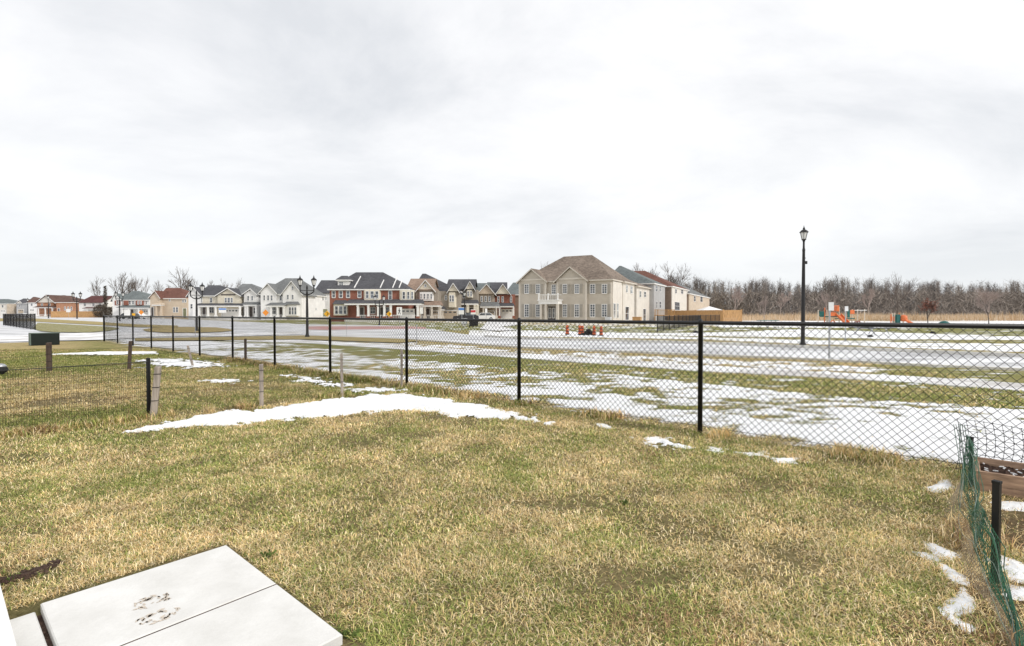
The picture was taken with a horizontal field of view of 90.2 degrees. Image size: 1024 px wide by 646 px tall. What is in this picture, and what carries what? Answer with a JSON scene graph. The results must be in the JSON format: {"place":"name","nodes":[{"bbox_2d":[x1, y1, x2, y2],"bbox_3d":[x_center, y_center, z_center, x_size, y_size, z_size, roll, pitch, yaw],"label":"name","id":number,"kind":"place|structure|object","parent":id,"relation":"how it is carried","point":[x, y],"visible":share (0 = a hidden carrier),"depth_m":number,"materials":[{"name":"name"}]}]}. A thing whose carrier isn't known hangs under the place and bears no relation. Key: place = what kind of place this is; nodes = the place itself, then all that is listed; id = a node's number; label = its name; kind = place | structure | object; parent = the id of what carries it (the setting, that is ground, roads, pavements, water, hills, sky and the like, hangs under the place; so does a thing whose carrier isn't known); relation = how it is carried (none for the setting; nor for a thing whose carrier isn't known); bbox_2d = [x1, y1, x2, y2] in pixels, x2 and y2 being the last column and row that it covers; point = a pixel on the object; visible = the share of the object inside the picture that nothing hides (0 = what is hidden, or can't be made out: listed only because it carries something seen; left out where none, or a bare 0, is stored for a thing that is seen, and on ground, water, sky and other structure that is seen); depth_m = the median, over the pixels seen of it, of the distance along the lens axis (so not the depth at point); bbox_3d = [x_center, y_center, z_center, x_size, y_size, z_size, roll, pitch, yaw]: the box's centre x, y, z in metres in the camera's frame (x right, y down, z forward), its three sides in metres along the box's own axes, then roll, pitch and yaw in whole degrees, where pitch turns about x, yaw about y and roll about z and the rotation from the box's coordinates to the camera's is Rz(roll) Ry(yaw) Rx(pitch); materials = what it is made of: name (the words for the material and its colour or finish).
{"place":"outdoors","nodes":[
{"label":"outdoors","id":0,"kind":"place"},
{"bbox_2d":[36,323,116,331],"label":"grass verge","id":1,"kind":"object","parent":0,"point":[50,327],"depth_m":44.10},
{"bbox_2d":[0,318,177,326],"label":"grass verge","id":2,"kind":"object","parent":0,"point":[68,321],"depth_m":74.73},
{"bbox_2d":[0,332,301,341],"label":"snow path","id":3,"kind":"structure","parent":0,"point":[84,336],"depth_m":30.29,"materials":[{"name":"snow"}]},
{"bbox_2d":[143,327,230,331],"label":"grass island","id":4,"kind":"structure","parent":0,"point":[187,330],"depth_m":41.36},
{"bbox_2d":[188,282,204,330],"bbox_3d":[-23.598,-1.216,38.184,1.281,3.700,0.399,0,1,0],"label":"street lamp","id":5,"kind":"object","parent":4,"relation":"on","point":[190,286],"visible":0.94,"depth_m":38.13,"materials":[{"name":"metal"}]},
{"bbox_2d":[135,335,418,342],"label":"grass verge","id":6,"kind":"object","parent":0,"point":[339,339],"depth_m":26.64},
{"bbox_2d":[297,276,316,336],"bbox_3d":[-11.476,-0.941,28.588,1.122,3.494,0.350,0,1,0],"label":"street lamp","id":7,"kind":"object","parent":6,"relation":"on","point":[300,280],"visible":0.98,"depth_m":28.54,"materials":[{"name":"metal"}]},
{"bbox_2d":[309,326,425,329],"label":"red pavement","id":8,"kind":"structure","parent":0,"point":[343,327],"depth_m":48.30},
{"bbox_2d":[480,322,516,330],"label":"driveway","id":9,"kind":"structure","parent":0,"point":[499,328],"depth_m":51.55,"materials":[{"name":"snow"}]},
{"bbox_2d":[0,319,1023,645],"bbox_3d":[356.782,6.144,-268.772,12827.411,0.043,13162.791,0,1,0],"label":"ground","id":10,"kind":"structure","parent":0,"point":[790,337],"depth_m":4.46,"materials":[{"name":"plant"}]},
{"bbox_2d":[0,586,15,645],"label":"door step","id":11,"kind":"object","parent":10,"relation":"on","point":[7,638],"depth_m":1.95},
{"bbox_2d":[0,299,17,316],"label":"house","id":12,"kind":"structure","parent":10,"relation":"on","point":[7,306],"depth_m":235.89,"materials":[{"name":"beige"}]},
{"bbox_2d":[3,314,35,329],"bbox_3d":[-48.920,-0.208,50.379,26.574,1.445,0.081,1,1,41],"label":"chain link fence","id":13,"kind":"object","parent":10,"relation":"on","point":[13,320],"visible":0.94,"depth_m":48.45,"materials":[{"name":"black metal"}]},
{"bbox_2d":[15,298,29,313],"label":"house","id":14,"kind":"structure","parent":10,"relation":"on","point":[21,305],"depth_m":231.90,"materials":[{"name":"grey"}]},
{"bbox_2d":[10,612,46,645],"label":"paving slab","id":15,"kind":"structure","parent":10,"relation":"on","point":[27,630],"depth_m":2.07,"materials":[{"name":"concrete"}]},
{"bbox_2d":[0,559,64,584],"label":"soil clods","id":16,"kind":"object","parent":10,"relation":"on","point":[28,574],"visible":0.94,"depth_m":2.57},
{"bbox_2d":[26,297,39,316],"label":"house","id":17,"kind":"structure","parent":10,"relation":"on","point":[31,304],"depth_m":224.92,"materials":[{"name":"white"}]},
{"bbox_2d":[28,332,59,345],"bbox_3d":[-19.884,0.670,21.709,0.490,0.520,0.945,1,1,40],"label":"utility cabinet","id":18,"kind":"object","parent":10,"relation":"on","point":[44,338],"visible":1,"depth_m":21.52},
{"bbox_2d":[46,342,51,370],"bbox_3d":[-10.609,0.802,11.699,0.094,0.716,0.094,0,1,-23],"label":"wooden stake","id":19,"kind":"object","parent":10,"relation":"on","point":[48,354],"visible":0.91,"depth_m":11.66,"materials":[{"name":"brown wood"}]},
{"bbox_2d":[33,295,74,316],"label":"house","id":20,"kind":"structure","parent":10,"relation":"on","point":[42,306],"depth_m":197.66,"materials":[{"name":"paint"}]},
{"bbox_2d":[54,295,83,313],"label":"house","id":21,"kind":"structure","parent":10,"relation":"on","point":[63,302],"depth_m":189.94,"materials":[{"name":"orange brick"}]},
{"bbox_2d":[0,358,150,429],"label":"wire yard fence","id":22,"kind":"object","parent":10,"relation":"on","point":[148,382],"visible":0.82,"depth_m":6.00,"materials":[{"name":"black metal"}]},
{"bbox_2d":[51,311,102,317],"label":"wooden fence","id":23,"kind":"object","parent":10,"relation":"on","point":[62,314],"visible":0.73,"depth_m":177.63,"materials":[{"name":"brown wood"}]},
{"bbox_2d":[78,296,111,314],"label":"house","id":24,"kind":"structure","parent":10,"relation":"on","point":[89,303],"depth_m":186.12,"materials":[{"name":"white"}]},
{"bbox_2d":[90,276,105,295],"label":"bare tree","id":25,"kind":"object","parent":10,"relation":"on","point":[96,287],"visible":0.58,"depth_m":223.58,"materials":[{"name":"grey plant"}]},
{"bbox_2d":[90,304,109,317],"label":"shrub","id":26,"kind":"object","parent":10,"relation":"on","point":[102,312],"visible":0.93,"depth_m":175.15,"materials":[{"name":"brown plant"}]},
{"bbox_2d":[52,351,160,354],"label":"snow patch","id":27,"kind":"object","parent":10,"relation":"on","point":[114,352],"visible":0.94,"depth_m":16.80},
{"bbox_2d":[106,273,133,293],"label":"bare tree","id":28,"kind":"object","parent":10,"relation":"on","point":[123,285],"visible":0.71,"depth_m":230.24,"materials":[{"name":"grey plant"}]},
{"bbox_2d":[127,341,131,368],"bbox_3d":[-9.106,0.787,12.160,0.105,0.729,0.072,0,1,-23],"label":"wooden stake","id":29,"kind":"object","parent":10,"relation":"on","point":[129,359],"visible":0.91,"depth_m":12.13,"materials":[{"name":"brown wood"}]},
{"bbox_2d":[0,343,279,367],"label":"strung wire","id":30,"kind":"object","parent":29,"relation":"attached to","point":[146,353],"visible":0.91,"depth_m":12.57,"materials":[{"name":"black metal"}]},
{"bbox_2d":[110,291,150,317],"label":"house","id":31,"kind":"structure","parent":10,"relation":"on","point":[134,301],"depth_m":151.75,"materials":[{"name":"white"}]},
{"bbox_2d":[124,273,142,292],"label":"bare tree","id":32,"kind":"object","parent":10,"relation":"on","point":[134,287],"visible":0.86,"depth_m":230.62,"materials":[{"name":"grey plant"}]},
{"bbox_2d":[150,366,161,416],"bbox_3d":[-4.475,0.897,6.408,0.135,0.717,0.076,0,1,-23],"label":"wooden stake","id":33,"kind":"object","parent":10,"relation":"on","point":[155,389],"visible":0.91,"depth_m":6.38,"materials":[{"name":"brown wood"}]},
{"bbox_2d":[160,353,399,410],"bbox_3d":[-3.177,0.832,7.681,0.156,0.542,3.696,1,1,44],"label":"strung wire","id":34,"kind":"object","parent":33,"relation":"attached to","point":[269,379],"visible":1,"depth_m":7.41,"materials":[{"name":"black metal"}]},
{"bbox_2d":[37,584,276,645],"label":"patio bed","id":35,"kind":"object","parent":10,"relation":"on","point":[44,631],"visible":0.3,"depth_m":2.12,"materials":[{"name":"concrete"}]},
{"bbox_2d":[40,545,275,645],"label":"paving slab","id":36,"kind":"structure","parent":10,"relation":"on","point":[121,611],"depth_m":2.28,"materials":[{"name":"concrete"}]},
{"bbox_2d":[148,288,188,318],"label":"house","id":37,"kind":"structure","parent":10,"relation":"on","point":[170,301],"depth_m":137.93,"materials":[{"name":"beige"}]},
{"bbox_2d":[167,266,197,289],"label":"bare tree","id":38,"kind":"object","parent":10,"relation":"on","point":[187,282],"visible":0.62,"depth_m":187.62,"materials":[{"name":"grey plant"}]},
{"bbox_2d":[131,357,237,368],"bbox_3d":[-8.880,1.060,13.746,2.204,0.045,4.509,-1,1,-39],"label":"snow patch","id":39,"kind":"object","parent":10,"relation":"on","point":[178,362],"visible":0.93,"depth_m":13.36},
{"bbox_2d":[186,285,244,319],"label":"house","id":40,"kind":"structure","parent":10,"relation":"on","point":[212,300],"depth_m":114.46,"materials":[{"name":"beige"}]},
{"bbox_2d":[222,309,237,316],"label":"garage door","id":41,"kind":"structure","parent":40,"relation":"in","point":[229,312],"depth_m":114.37,"materials":[{"name":"white metal"}]},
{"bbox_2d":[199,378,252,383],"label":"snow patch","id":42,"kind":"object","parent":10,"relation":"on","point":[223,381],"visible":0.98,"depth_m":9.98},
{"bbox_2d":[123,585,341,645],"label":"paving slab","id":43,"kind":"structure","parent":10,"relation":"on","point":[275,615],"depth_m":2.08,"materials":[{"name":"concrete"}]},
{"bbox_2d":[237,284,261,319],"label":"house","id":44,"kind":"structure","parent":10,"relation":"on","point":[251,303],"depth_m":115.13,"materials":[{"name":"grey"}]},
{"bbox_2d":[259,364,263,405],"bbox_3d":[-3.576,0.911,7.285,0.058,0.656,0.058,0,1,-23],"label":"wooden stake","id":45,"kind":"object","parent":10,"relation":"on","point":[261,393],"visible":0.91,"depth_m":7.26,"materials":[{"name":"brown wood"}]},
{"bbox_2d":[258,278,327,319],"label":"house","id":46,"kind":"structure","parent":10,"relation":"on","point":[285,297],"depth_m":111.55,"materials":[{"name":"white"}]},
{"bbox_2d":[280,374,356,386],"bbox_3d":[-3.922,1.130,10.092,0.856,0.042,2.660,-1,1,-43],"label":"snow patch","id":47,"kind":"object","parent":10,"relation":"on","point":[308,379],"visible":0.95,"depth_m":9.89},
{"bbox_2d":[315,280,337,317],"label":"house","id":48,"kind":"structure","parent":10,"relation":"on","point":[323,286],"depth_m":129.39,"materials":[{"name":"white"}]},
{"bbox_2d":[122,392,555,432],"bbox_3d":[-1.911,1.183,7.066,4.900,0.059,2.880,0,1,0],"label":"snow patch","id":49,"kind":"object","parent":10,"relation":"on","point":[358,404],"visible":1,"depth_m":6.83,"materials":[{"name":"snow"}]},
{"bbox_2d":[340,353,343,396],"bbox_3d":[-2.695,0.851,8.080,0.048,0.748,0.045,0,1,-23],"label":"wooden stake","id":50,"kind":"object","parent":10,"relation":"on","point":[341,368],"visible":0.91,"depth_m":8.06,"materials":[{"name":"grey wood"}]},
{"bbox_2d":[337,627,359,639],"bbox_3d":[-0.671,1.264,2.088,0.103,0.037,0.056,0,1,0],"label":"weed","id":51,"kind":"object","parent":10,"relation":"on","point":[345,632],"visible":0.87,"depth_m":2.08,"materials":[{"name":"green plant"}]},
{"bbox_2d":[337,387,408,392],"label":"snow patch","id":52,"kind":"object","parent":10,"relation":"on","point":[373,389],"visible":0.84,"depth_m":8.72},
{"bbox_2d":[327,272,424,321],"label":"house","id":53,"kind":"structure","parent":10,"relation":"on","point":[352,295],"depth_m":87.92,"materials":[{"name":"red brick"}]},
{"bbox_2d":[401,310,413,317],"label":"garage door","id":54,"kind":"structure","parent":53,"relation":"in","point":[404,312],"depth_m":87.74,"materials":[{"name":"white metal"}]},
{"bbox_2d":[400,349,402,387],"bbox_3d":[-1.961,0.838,9.075,0.040,0.739,0.040,0,1,-23],"label":"wooden stake","id":55,"kind":"object","parent":10,"relation":"on","point":[401,359],"visible":0.91,"depth_m":9.06,"materials":[{"name":"grey wood"}]},
{"bbox_2d":[407,279,442,318],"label":"house","id":56,"kind":"structure","parent":10,"relation":"on","point":[427,291],"depth_m":92.78,"materials":[{"name":"beige"}]},
{"bbox_2d":[419,274,462,318],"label":"house","id":57,"kind":"structure","parent":10,"relation":"on","point":[451,297],"depth_m":97.92,"materials":[{"name":"beige"}]},
{"bbox_2d":[444,311,456,318],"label":"garage door","id":58,"kind":"structure","parent":57,"relation":"in","point":[447,314],"depth_m":97.83,"materials":[{"name":"beige metal"}]},
{"bbox_2d":[447,279,479,314],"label":"house","id":59,"kind":"structure","parent":10,"relation":"on","point":[468,286],"depth_m":102.91,"materials":[{"name":"beige"}]},
{"bbox_2d":[453,313,478,318],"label":"parked car","id":60,"kind":"object","parent":10,"relation":"on","point":[469,316],"visible":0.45,"depth_m":91.15,"materials":[{"name":"black paint"}]},
{"bbox_2d":[478,313,494,318],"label":"parked car","id":61,"kind":"object","parent":10,"relation":"on","point":[486,316],"visible":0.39,"depth_m":99.15,"materials":[{"name":"white paint"}]},
{"bbox_2d":[476,283,499,318],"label":"house","id":62,"kind":"structure","parent":10,"relation":"on","point":[487,294],"depth_m":107.75,"materials":[{"name":"beige stone"}]},
{"bbox_2d":[487,282,514,318],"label":"house","id":63,"kind":"structure","parent":10,"relation":"on","point":[504,298],"depth_m":111.91,"materials":[{"name":"red brick"}]},
{"bbox_2d":[501,310,512,317],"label":"garage door","id":64,"kind":"structure","parent":63,"relation":"in","point":[504,313],"depth_m":111.78,"materials":[{"name":"white metal"}]},
{"bbox_2d":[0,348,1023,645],"bbox_3d":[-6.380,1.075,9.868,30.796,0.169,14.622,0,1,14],"label":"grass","id":65,"kind":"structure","parent":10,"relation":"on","point":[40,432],"depth_m":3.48,"materials":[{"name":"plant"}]},
{"bbox_2d":[508,283,518,318],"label":"house","id":66,"kind":"structure","parent":10,"relation":"on","point":[513,288],"depth_m":120.99,"materials":[{"name":"brown brick"}]},
{"bbox_2d":[103,315,1023,465],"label":"chain link fence","id":67,"kind":"object","parent":10,"relation":"on","point":[700,323],"visible":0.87,"depth_m":6.30,"materials":[{"name":"black metal"}]},
{"bbox_2d":[516,255,650,319],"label":"house","id":68,"kind":"structure","parent":10,"relation":"on","point":[587,287],"depth_m":80.81,"materials":[{"name":"beige paint"}]},
{"bbox_2d":[615,266,666,320],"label":"house","id":69,"kind":"structure","parent":10,"relation":"on","point":[656,295],"depth_m":98.49,"materials":[{"name":"grey"}]},
{"bbox_2d":[634,271,688,314],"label":"house","id":70,"kind":"structure","parent":10,"relation":"on","point":[675,296],"depth_m":111.25,"materials":[{"name":"paint"}]},
{"bbox_2d":[629,436,695,449],"bbox_3d":[1.555,1.220,5.219,0.624,0.039,0.612,0,1,0],"label":"snow patch","id":71,"kind":"object","parent":10,"relation":"on","point":[655,439],"visible":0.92,"depth_m":5.20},
{"bbox_2d":[313,335,1023,370],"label":"kerb","id":72,"kind":"structure","parent":10,"relation":"on","point":[843,360],"depth_m":15.40,"materials":[{"name":"concrete"}]},
{"bbox_2d":[661,264,678,283],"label":"bare tree","id":73,"kind":"object","parent":10,"relation":"on","point":[670,279],"visible":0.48,"depth_m":200.55,"materials":[{"name":"grey plant"}]},
{"bbox_2d":[665,264,690,284],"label":"bare tree","id":74,"kind":"object","parent":10,"relation":"on","point":[678,281],"visible":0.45,"depth_m":205.71,"materials":[{"name":"grey plant"}]},
{"bbox_2d":[657,315,719,331],"bbox_3d":[19.310,-0.262,54.344,1.091,1.210,39.387,1,1,28],"label":"metal fence","id":75,"kind":"object","parent":10,"relation":"on","point":[692,318],"visible":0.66,"depth_m":47.69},
{"bbox_2d":[677,284,709,309],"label":"house","id":76,"kind":"structure","parent":10,"relation":"on","point":[696,300],"depth_m":133.75,"materials":[{"name":"brown brick"}]},
{"bbox_2d":[668,309,741,320],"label":"wooden fence","id":77,"kind":"object","parent":10,"relation":"on","point":[730,315],"visible":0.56,"depth_m":86.33,"materials":[{"name":"brown wood"}]},
{"bbox_2d":[729,286,745,309],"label":"bare tree","id":78,"kind":"object","parent":10,"relation":"on","point":[739,293],"visible":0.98,"depth_m":149.38,"materials":[{"name":"grey plant"}]},
{"bbox_2d":[776,291,790,314],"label":"bare tree","id":79,"kind":"object","parent":10,"relation":"on","point":[784,297],"visible":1,"depth_m":159.70,"materials":[{"name":"grey plant"}]},
{"bbox_2d":[770,457,799,463],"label":"snow patch","id":80,"kind":"object","parent":10,"relation":"on","point":[785,459],"visible":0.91,"depth_m":4.56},
{"bbox_2d":[799,227,807,344],"bbox_3d":[11.918,-1.520,20.876,0.323,4.928,0.323,0,1,22],"label":"street lamp","id":81,"kind":"object","parent":10,"relation":"on","point":[803,232],"visible":0.93,"depth_m":20.83,"materials":[{"name":"metal"}]},
{"bbox_2d":[811,279,841,308],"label":"bare tree","id":82,"kind":"object","parent":10,"relation":"on","point":[825,289],"visible":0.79,"depth_m":188.98,"materials":[{"name":"grey plant"}]},
{"bbox_2d":[817,290,839,321],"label":"young tree","id":83,"kind":"object","parent":10,"relation":"on","point":[822,298],"visible":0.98,"depth_m":66.09,"materials":[{"name":"grey plant"}]},
{"bbox_2d":[828,302,833,358],"bbox_3d":[9.056,0.284,14.540,0.168,1.749,0.091,0,1,-14],"label":"road sign","id":84,"kind":"object","parent":10,"relation":"on","point":[830,306],"visible":0.79,"depth_m":14.53,"materials":[{"name":"metal"}]},
{"bbox_2d":[818,305,866,321],"bbox_3d":[37.421,-0.863,57.444,5.388,2.300,2.900,0,1,0],"label":"play structure","id":85,"kind":"object","parent":10,"relation":"on","point":[841,317],"visible":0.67,"depth_m":57.63,"materials":[{"name":"orange plastic"}]},
{"bbox_2d":[683,273,1023,315],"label":"woodland","id":86,"kind":"object","parent":10,"relation":"on","point":[1011,300],"visible":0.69,"depth_m":189.22,"materials":[{"name":"plant"}]},
{"bbox_2d":[858,288,874,313],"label":"bare tree","id":87,"kind":"object","parent":10,"relation":"on","point":[864,298],"visible":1,"depth_m":150.84,"materials":[{"name":"grey plant"}]},
{"bbox_2d":[742,310,1023,320],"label":"reeds","id":88,"kind":"object","parent":10,"relation":"on","point":[917,317],"visible":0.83,"depth_m":101.68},
{"bbox_2d":[880,272,921,313],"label":"bare tree","id":89,"kind":"object","parent":10,"relation":"on","point":[898,285],"visible":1,"depth_m":169.66,"materials":[{"name":"grey plant"}]},
{"bbox_2d":[890,313,912,322],"bbox_3d":[44.132,-0.425,57.856,2.157,1.410,0.858,1,1,28],"label":"toddler play structure","id":90,"kind":"object","parent":10,"relation":"on","point":[897,318],"visible":0.94,"depth_m":57.71,"materials":[{"name":"orange plastic"}]},
{"bbox_2d":[912,551,940,562],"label":"snow patch","id":91,"kind":"object","parent":10,"relation":"on","point":[922,555],"visible":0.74,"depth_m":2.78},
{"bbox_2d":[919,298,939,322],"bbox_3d":[43.993,-1.209,53.900,2.172,3.128,1.356,0,1,0],"label":"young tree","id":92,"kind":"object","parent":10,"relation":"on","point":[926,306],"visible":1,"depth_m":53.85,"materials":[{"name":"brown plant"}]},
{"bbox_2d":[923,479,954,492],"bbox_3d":[3.313,1.252,3.928,0.482,0.036,0.198,-1,1,-36],"label":"snow patch","id":93,"kind":"object","parent":10,"relation":"on","point":[943,484],"visible":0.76,"depth_m":3.89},
{"bbox_2d":[923,541,961,559],"bbox_3d":[2.391,1.270,2.859,0.228,0.028,0.288,0,1,0],"label":"snow patch","id":94,"kind":"object","parent":10,"relation":"on","point":[940,549],"visible":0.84,"depth_m":2.82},
{"bbox_2d":[937,563,969,585],"bbox_3d":[2.251,1.275,2.598,0.161,0.022,0.291,1,1,27],"label":"snow patch","id":95,"kind":"object","parent":10,"relation":"on","point":[949,571],"visible":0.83,"depth_m":2.57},
{"bbox_2d":[938,587,976,633],"bbox_3d":[2.014,1.278,2.303,0.191,0.030,0.566,1,1,45],"label":"snow patch","id":96,"kind":"object","parent":10,"relation":"on","point":[962,600],"visible":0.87,"depth_m":2.28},
{"bbox_2d":[944,424,1023,645],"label":"garden netting","id":97,"kind":"object","parent":10,"relation":"on","point":[979,509],"visible":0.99,"depth_m":2.52,"materials":[{"name":"green plastic"}]},
{"bbox_2d":[973,287,1002,323],"bbox_3d":[52.163,-1.857,56.194,2.812,4.338,3.281,0,1,23],"label":"young tree","id":98,"kind":"object","parent":10,"relation":"on","point":[988,296],"visible":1,"depth_m":55.90,"materials":[{"name":"grey plant"}]},
{"bbox_2d":[955,418,1023,468],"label":"grid panel","id":99,"kind":"object","parent":10,"relation":"on","point":[995,440],"visible":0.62,"depth_m":4.24,"materials":[{"name":"black metal"}]},
{"bbox_2d":[990,479,1002,583],"bbox_3d":[2.380,1.050,2.509,0.032,0.551,0.032,-1,1,-29],"label":"garden stake","id":100,"kind":"object","parent":10,"relation":"on","point":[996,504],"visible":0.71,"depth_m":2.50,"materials":[{"name":"black metal"}]},
{"bbox_2d":[973,457,1023,498],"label":"raised planter","id":101,"kind":"object","parent":10,"relation":"on","point":[1010,474],"visible":0.96,"depth_m":3.78,"materials":[{"name":"brown wood"}]},
{"bbox_2d":[987,555,1023,583],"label":"snow patch","id":102,"kind":"object","parent":10,"relation":"on","point":[1012,565],"visible":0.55,"depth_m":2.62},
{"bbox_2d":[990,500,1023,511],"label":"snow patch","id":103,"kind":"object","parent":10,"relation":"on","point":[1016,505],"visible":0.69,"depth_m":3.50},
{"bbox_2d":[1003,584,1023,600],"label":"snow patch","id":104,"kind":"object","parent":10,"relation":"on","point":[1019,593],"visible":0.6,"depth_m":2.41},
{"bbox_2d":[0,317,1023,367],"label":"road","id":105,"kind":"structure","parent":0,"point":[6,330],"depth_m":21.87,"materials":[{"name":"asphalt"}]},
{"bbox_2d":[484,335,1023,356],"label":"kerb","id":106,"kind":"structure","parent":105,"relation":"on","point":[853,348],"depth_m":19.64,"materials":[{"name":"concrete"}]},
{"bbox_2d":[0,0,1023,312],"label":"sky","id":107,"kind":"structure","parent":0,"point":[260,143],"materials":[{"name":"white"}]},
{"bbox_2d":[219,339,1023,391],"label":"pavement","id":108,"kind":"structure","parent":0,"point":[945,381],"depth_m":12.23,"materials":[{"name":"concrete"}]},
{"bbox_2d":[654,309,674,320],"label":"wooden deck","id":109,"kind":"structure","parent":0,"point":[663,312],"depth_m":93.29,"materials":[{"name":"brown wood"}]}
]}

